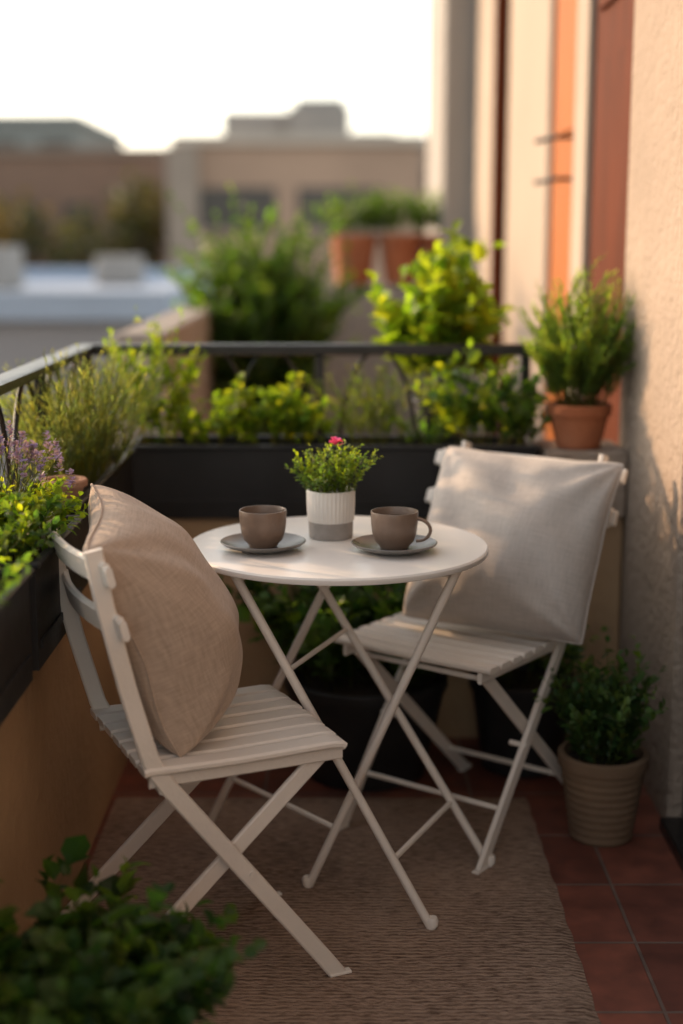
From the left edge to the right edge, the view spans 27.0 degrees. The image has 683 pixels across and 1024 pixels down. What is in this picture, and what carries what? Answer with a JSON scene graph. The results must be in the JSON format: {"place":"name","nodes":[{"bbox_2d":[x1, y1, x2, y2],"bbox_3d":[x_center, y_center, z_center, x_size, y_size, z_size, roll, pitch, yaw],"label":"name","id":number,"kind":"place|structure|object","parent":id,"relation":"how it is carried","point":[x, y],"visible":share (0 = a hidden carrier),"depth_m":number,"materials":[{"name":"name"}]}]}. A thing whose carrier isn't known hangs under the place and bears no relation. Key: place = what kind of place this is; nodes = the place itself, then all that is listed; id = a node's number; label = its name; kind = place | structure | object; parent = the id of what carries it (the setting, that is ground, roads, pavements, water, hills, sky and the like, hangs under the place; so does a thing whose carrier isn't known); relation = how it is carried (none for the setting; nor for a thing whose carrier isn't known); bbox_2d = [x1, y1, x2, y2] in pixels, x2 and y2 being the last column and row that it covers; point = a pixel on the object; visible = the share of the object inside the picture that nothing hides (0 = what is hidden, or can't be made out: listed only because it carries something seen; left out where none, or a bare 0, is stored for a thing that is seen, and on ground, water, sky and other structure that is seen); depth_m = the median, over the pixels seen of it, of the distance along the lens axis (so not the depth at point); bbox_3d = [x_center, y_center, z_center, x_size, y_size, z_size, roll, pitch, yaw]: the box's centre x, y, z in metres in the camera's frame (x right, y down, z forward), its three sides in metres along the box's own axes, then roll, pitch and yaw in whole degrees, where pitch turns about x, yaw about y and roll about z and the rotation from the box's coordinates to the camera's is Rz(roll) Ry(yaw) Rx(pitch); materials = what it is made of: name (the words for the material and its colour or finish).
{"place":"outdoors","nodes":[
{"label":"outdoors","id":0,"kind":"place"},
{"bbox_2d":[0,120,122,146],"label":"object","id":1,"kind":"structure","parent":0,"point":[32,133],"depth_m":60.09,"materials":[{"name":"grey"}]},
{"bbox_2d":[0,140,69,146],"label":"windows","id":2,"kind":"structure","parent":1,"relation":"attached to","point":[44,143],"depth_m":60.12,"materials":[{"name":"glass"}]},
{"bbox_2d":[0,114,125,141],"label":"roof","id":3,"kind":"structure","parent":1,"relation":"on","point":[94,125],"depth_m":59.82,"materials":[{"name":"grey"}]},
{"bbox_2d":[0,320,147,490],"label":"walls","id":4,"kind":"structure","parent":0,"point":[26,340],"depth_m":12.93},
{"bbox_2d":[0,268,217,319],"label":"roof","id":5,"kind":"structure","parent":4,"relation":"on","point":[60,294],"depth_m":12.75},
{"bbox_2d":[0,246,144,289],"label":"roof vents","id":6,"kind":"object","parent":5,"relation":"on","point":[119,269],"visible":1,"depth_m":20.69,"materials":[{"name":"grey metal"}]},
{"bbox_2d":[0,155,167,267],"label":"walls","id":7,"kind":"structure","parent":0,"point":[55,182],"depth_m":48.74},
{"bbox_2d":[6,203,96,243],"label":"windows","id":8,"kind":"structure","parent":7,"relation":"attached to","point":[69,208],"depth_m":48.91,"materials":[{"name":"glass"}]},
{"bbox_2d":[24,244,86,247],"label":"sills","id":9,"kind":"structure","parent":7,"relation":"attached to","point":[29,245],"depth_m":49.03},
{"bbox_2d":[0,147,165,156],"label":"roof","id":10,"kind":"structure","parent":7,"relation":"on","point":[161,151],"depth_m":48.41,"materials":[{"name":"grey concrete"}]},
{"bbox_2d":[0,0,428,147],"label":"sky","id":11,"kind":"structure","parent":0,"point":[147,72],"materials":[{"name":"white"}]},
{"bbox_2d":[177,144,421,283],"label":"walls","id":12,"kind":"structure","parent":0,"point":[286,171],"depth_m":38.95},
{"bbox_2d":[199,188,384,228],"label":"windows","id":13,"kind":"structure","parent":12,"relation":"attached to","point":[212,200],"depth_m":39.07,"materials":[{"name":"grey glass"}]},
{"bbox_2d":[200,229,387,232],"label":"sills","id":14,"kind":"structure","parent":12,"relation":"attached to","point":[277,230],"depth_m":39.13,"materials":[{"name":"beige concrete"}]},
{"bbox_2d":[170,135,426,149],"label":"roof","id":15,"kind":"structure","parent":12,"relation":"on","point":[297,139],"depth_m":38.64,"materials":[{"name":"beige concrete"}]},
{"bbox_2d":[222,98,395,134],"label":"roof room","id":16,"kind":"object","parent":15,"relation":"on","point":[317,116],"visible":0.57,"depth_m":40.43,"materials":[{"name":"grey concrete"}]},
{"bbox_2d":[421,149,426,253],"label":"walls","id":17,"kind":"structure","parent":0,"point":[424,158],"depth_m":58.38,"materials":[{"name":"beige paint"}]},
{"bbox_2d":[424,169,426,201],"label":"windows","id":18,"kind":"structure","parent":17,"relation":"attached to","point":[425,179],"depth_m":58.47,"materials":[{"name":"glass"}]},
{"bbox_2d":[426,0,682,870],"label":"building facade","id":19,"kind":"structure","parent":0,"point":[554,139],"depth_m":4.19,"materials":[{"name":"paint"}]},
{"bbox_2d":[68,738,682,1023],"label":"balcony","id":20,"kind":"structure","parent":19,"relation":"attached to","point":[622,905],"depth_m":2.99,"materials":[{"name":"ceramic"}]},
{"bbox_2d":[0,583,127,942],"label":"side wall","id":21,"kind":"structure","parent":20,"relation":"on","point":[63,758],"depth_m":2.73,"materials":[{"name":"paint"}]},
{"bbox_2d":[0,568,35,725],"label":"planter box","id":22,"kind":"object","parent":21,"relation":"on","point":[16,673],"visible":0.83,"depth_m":2.25,"materials":[{"name":"plastic"}]},
{"bbox_2d":[0,523,38,607],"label":"herb plant","id":23,"kind":"object","parent":22,"relation":"on","point":[8,570],"visible":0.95,"depth_m":2.09,"materials":[{"name":"green plant"}]},
{"bbox_2d":[0,515,84,670],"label":"planter box","id":24,"kind":"object","parent":21,"relation":"on","point":[48,631],"visible":0.35,"depth_m":2.49,"materials":[{"name":"plastic"}]},
{"bbox_2d":[0,420,75,499],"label":"flowering lavender","id":25,"kind":"object","parent":24,"relation":"on","point":[36,453],"visible":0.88,"depth_m":2.68,"materials":[{"name":"purple plant"}]},
{"bbox_2d":[0,479,85,560],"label":"herb plant","id":26,"kind":"object","parent":24,"relation":"on","point":[31,531],"visible":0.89,"depth_m":2.43,"materials":[{"name":"green plant"}]},
{"bbox_2d":[0,476,87,538],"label":"herb plant","id":27,"kind":"object","parent":24,"relation":"on","point":[67,509],"visible":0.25,"depth_m":2.62,"materials":[{"name":"green plant"}]},
{"bbox_2d":[19,448,135,590],"bbox_3d":[-0.608,0.004,3.259,0.165,0.190,0.820,0,11,0],"label":"planter box","id":28,"kind":"object","parent":21,"relation":"on","point":[121,480],"visible":0.2,"depth_m":3.33,"materials":[{"name":"plastic"}]},
{"bbox_2d":[18,402,83,483],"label":"lavender plant","id":29,"kind":"object","parent":28,"relation":"on","point":[68,461],"visible":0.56,"depth_m":3.10,"materials":[{"name":"green plant"}]},
{"bbox_2d":[40,473,87,504],"bbox_3d":[-0.580,-0.051,2.973,0.098,0.061,0.098,0,11,0],"label":"herb pot","id":30,"kind":"object","parent":28,"relation":"on","point":[81,483],"visible":0.43,"depth_m":2.95,"materials":[{"name":"ceramic"}]},
{"bbox_2d":[0,342,172,483],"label":"lavender plant","id":31,"kind":"object","parent":28,"relation":"on","point":[102,430],"visible":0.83,"depth_m":3.23,"materials":[{"name":"green plant"}]},
{"bbox_2d":[0,344,615,491],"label":"balcony railing","id":32,"kind":"object","parent":21,"relation":"on","point":[20,377],"visible":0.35,"depth_m":3.84,"materials":[{"name":"metal"}]},
{"bbox_2d":[219,574,447,791],"bbox_3d":[0.071,0.360,3.586,0.884,0.587,0.580,0,11,0],"label":"potted shrub","id":33,"kind":"object","parent":20,"relation":"on","point":[345,696],"visible":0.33,"depth_m":3.45,"materials":[{"name":"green plant"}]},
{"bbox_2d":[88,797,601,1023],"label":"rug","id":34,"kind":"object","parent":20,"relation":"on","point":[496,946],"visible":0.65,"depth_m":2.83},
{"bbox_2d":[0,835,266,1023],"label":"foreground potted plant","id":35,"kind":"object","parent":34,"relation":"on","point":[120,961],"visible":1,"depth_m":1.98,"materials":[{"name":"green plant"}]},
{"bbox_2d":[39,511,351,977],"bbox_3d":[-0.295,0.430,2.574,0.527,0.845,0.404,-5,12,-24],"label":"folding chair","id":36,"kind":"object","parent":34,"relation":"on","point":[258,728],"visible":0.88,"depth_m":2.49,"materials":[{"name":"beige paint"}]},
{"bbox_2d":[82,483,242,756],"bbox_3d":[-0.312,0.163,2.556,0.227,0.410,0.409,-19,18,-3],"label":"throw pillow","id":37,"kind":"object","parent":36,"relation":"on","point":[176,607],"visible":0.87,"depth_m":2.41,"materials":[{"name":"beige fabric"}]},
{"bbox_2d":[193,516,495,929],"bbox_3d":[0.004,0.417,2.940,0.652,0.720,0.608,0,11,0],"label":"bistro table","id":38,"kind":"object","parent":34,"relation":"on","point":[451,556],"visible":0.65,"depth_m":2.77,"materials":[{"name":"paint"}]},
{"bbox_2d":[220,505,305,553],"bbox_3d":[-0.155,0.035,2.811,0.170,0.080,0.170,0,11,0],"label":"coffee cup","id":39,"kind":"object","parent":38,"relation":"on","point":[262,527],"visible":1,"depth_m":2.78,"materials":[{"name":"brown ceramic"}]},
{"bbox_2d":[285,436,382,540],"bbox_3d":[-0.012,-0.054,2.925,0.192,0.211,0.207,-4,12,-21],"label":"flower pot","id":40,"kind":"object","parent":38,"relation":"on","point":[330,508],"visible":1,"depth_m":2.89,"materials":[{"name":"ceramic"}]},
{"bbox_2d":[351,507,436,555],"bbox_3d":[0.104,0.037,2.796,0.170,0.080,0.170,0,11,0],"label":"coffee cup","id":41,"kind":"object","parent":38,"relation":"on","point":[394,530],"visible":1,"depth_m":2.77,"materials":[{"name":"brown ceramic"}]},
{"bbox_2d":[169,518,623,737],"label":"back wall","id":42,"kind":"structure","parent":20,"relation":"on","point":[456,718],"depth_m":3.79,"materials":[{"name":"paint"}]},
{"bbox_2d":[127,435,540,517],"bbox_3d":[-0.020,-0.096,3.791,1.070,0.193,0.207,0,11,0],"label":"planter box","id":43,"kind":"object","parent":42,"relation":"on","point":[228,477],"visible":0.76,"depth_m":3.70,"materials":[{"name":"plastic"}]},
{"bbox_2d":[100,305,207,444],"bbox_3d":[-0.490,-0.353,3.735,0.288,0.383,0.236,-3,11,-18],"label":"tall herb","id":44,"kind":"object","parent":43,"relation":"in","point":[191,373],"visible":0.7,"depth_m":3.73,"materials":[{"name":"green plant"}]},
{"bbox_2d":[126,388,270,444],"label":"herb plant","id":45,"kind":"object","parent":43,"relation":"on","point":[187,428],"visible":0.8,"depth_m":3.75,"materials":[{"name":"green plant"}]},
{"bbox_2d":[212,372,327,444],"bbox_3d":[-0.195,-0.270,3.766,0.320,0.209,0.225,0,11,0],"label":"herb plant","id":46,"kind":"object","parent":43,"relation":"on","point":[286,399],"visible":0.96,"depth_m":3.73,"materials":[{"name":"green plant"}]},
{"bbox_2d":[271,401,340,444],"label":"herb plant","id":47,"kind":"object","parent":43,"relation":"in","point":[313,424],"visible":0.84,"depth_m":3.73,"materials":[{"name":"green plant"}]},
{"bbox_2d":[302,352,447,444],"bbox_3d":[0.083,-0.295,3.767,0.398,0.258,0.200,0,11,0],"label":"feathery herb","id":48,"kind":"object","parent":43,"relation":"in","point":[382,411],"visible":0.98,"depth_m":3.75,"materials":[{"name":"green plant"}]},
{"bbox_2d":[389,409,457,444],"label":"herb plant","id":49,"kind":"object","parent":43,"relation":"on","point":[433,432],"visible":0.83,"depth_m":3.77,"materials":[{"name":"green plant"}]},
{"bbox_2d":[365,219,516,434],"bbox_3d":[0.285,-0.443,4.062,0.446,0.775,0.418,0,11,0],"label":"shrub","id":50,"kind":"object","parent":43,"relation":"in","point":[449,308],"visible":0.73,"depth_m":3.98,"materials":[{"name":"plant"}]},
{"bbox_2d":[412,338,558,444],"bbox_3d":[0.395,-0.316,3.780,0.426,0.293,0.256,0,11,0],"label":"herb plant","id":51,"kind":"object","parent":43,"relation":"in","point":[490,410],"visible":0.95,"depth_m":3.73,"materials":[{"name":"green plant"}]},
{"bbox_2d":[497,387,551,444],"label":"herb plant","id":52,"kind":"object","parent":43,"relation":"in","point":[528,423],"visible":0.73,"depth_m":3.73,"materials":[{"name":"green plant"}]},
{"bbox_2d":[536,440,627,518],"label":"corner pier","id":53,"kind":"structure","parent":42,"relation":"on","point":[613,451],"depth_m":3.69,"materials":[{"name":"paint"}]},
{"bbox_2d":[517,252,636,449],"bbox_3d":[0.636,-0.420,3.696,0.378,0.507,0.403,0,11,0],"label":"rosemary pot","id":54,"kind":"object","parent":53,"relation":"on","point":[576,354],"visible":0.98,"depth_m":3.66,"materials":[{"name":"ceramic"}]},
{"bbox_2d":[333,441,627,874],"bbox_3d":[0.299,0.299,3.253,0.508,0.847,0.552,8,13,36],"label":"folding chair","id":55,"kind":"object","parent":20,"relation":"on","point":[488,656],"visible":0.53,"depth_m":3.14,"materials":[{"name":"beige paint"}]},
{"bbox_2d":[403,446,623,644],"bbox_3d":[0.371,0.053,3.184,0.429,0.429,0.189,7,-16,27],"label":"throw pillow","id":56,"kind":"object","parent":55,"relation":"on","point":[538,526],"visible":0.9,"depth_m":3.11,"materials":[{"name":"fabric"}]},
{"bbox_2d":[469,625,607,777],"bbox_3d":[0.444,0.420,3.610,0.353,0.460,0.404,-6,13,-30],"label":"dark potted plant","id":57,"kind":"object","parent":20,"relation":"on","point":[497,729],"visible":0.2,"depth_m":3.54,"materials":[{"name":"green plant"}]},
{"bbox_2d":[532,635,667,846],"bbox_3d":[0.577,0.517,3.151,0.285,0.444,0.302,4,12,20],"label":"potted mint","id":58,"kind":"object","parent":20,"relation":"on","point":[603,759],"visible":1,"depth_m":3.13,"materials":[{"name":"beige ceramic"}]},
{"bbox_2d":[546,0,577,439],"bbox_3d":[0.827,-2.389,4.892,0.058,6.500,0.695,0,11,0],"label":"orange door","id":59,"kind":"structure","parent":19,"relation":"in","point":[567,10],"depth_m":5.14,"materials":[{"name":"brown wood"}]},
{"label":"ground","id":60,"kind":"structure","parent":0,"visible":0},
{"bbox_2d":[0,196,31,265],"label":"tree","id":61,"kind":"object","parent":60,"relation":"on","point":[5,210],"visible":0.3,"depth_m":41.42,"materials":[{"name":"green plant"}]},
{"bbox_2d":[0,189,129,267],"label":"tree","id":62,"kind":"object","parent":60,"relation":"on","point":[76,253],"visible":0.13,"depth_m":42.43,"materials":[{"name":"green plant"}]},
{"bbox_2d":[88,170,167,267],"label":"tree","id":63,"kind":"object","parent":60,"relation":"on","point":[147,220],"visible":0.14,"depth_m":43.65,"materials":[{"name":"green plant"}]},
{"bbox_2d":[166,145,200,267],"bbox_3d":[-4.325,-3.631,39.820,0.850,12.850,0.390,0,11,0],"label":"pilaster","id":64,"kind":"object","parent":60,"relation":"on","point":[182,171],"visible":0.36,"depth_m":38.71,"materials":[{"name":"beige paint"}]},
{"bbox_2d":[113,284,438,447],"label":"neighbour terrace","id":65,"kind":"structure","parent":60,"relation":"on","point":[194,327],"depth_m":8.12,"materials":[{"name":"concrete"}]},
{"bbox_2d":[154,183,373,434],"bbox_3d":[-0.353,-0.783,6.934,1.073,1.576,0.969,0,11,0],"label":"shrub","id":66,"kind":"object","parent":65,"relation":"on","point":[250,301],"visible":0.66,"depth_m":6.77,"materials":[{"name":"green plant"}]},
{"bbox_2d":[232,402,375,434],"bbox_3d":[-0.062,-0.067,5.459,0.605,0.721,0.550,8,13,34],"label":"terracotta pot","id":67,"kind":"object","parent":65,"relation":"on","point":[261,429],"visible":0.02,"depth_m":5.45,"materials":[{"name":"brown"}]},
{"bbox_2d":[306,181,392,284],"bbox_3d":[0.050,-1.596,8.126,0.500,0.580,0.405,0,11,0],"label":"terracotta pot","id":68,"kind":"object","parent":65,"relation":"on","point":[361,249],"visible":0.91,"depth_m":8.05,"materials":[{"name":"ceramic"}]},
{"bbox_2d":[353,186,439,284],"bbox_3d":[0.328,-1.574,8.088,0.510,0.551,0.406,5,12,22],"label":"terracotta pot","id":69,"kind":"object","parent":65,"relation":"on","point":[398,250],"visible":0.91,"depth_m":8.06,"materials":[{"name":"ceramic"}]},
{"bbox_2d":[398,189,446,253],"bbox_3d":[0.536,-1.582,8.128,0.460,0.551,0.448,9,14,38],"label":"terracotta pot","id":70,"kind":"object","parent":65,"relation":"on","point":[428,240],"visible":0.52,"depth_m":8.06,"materials":[{"name":"ceramic"}]}
]}

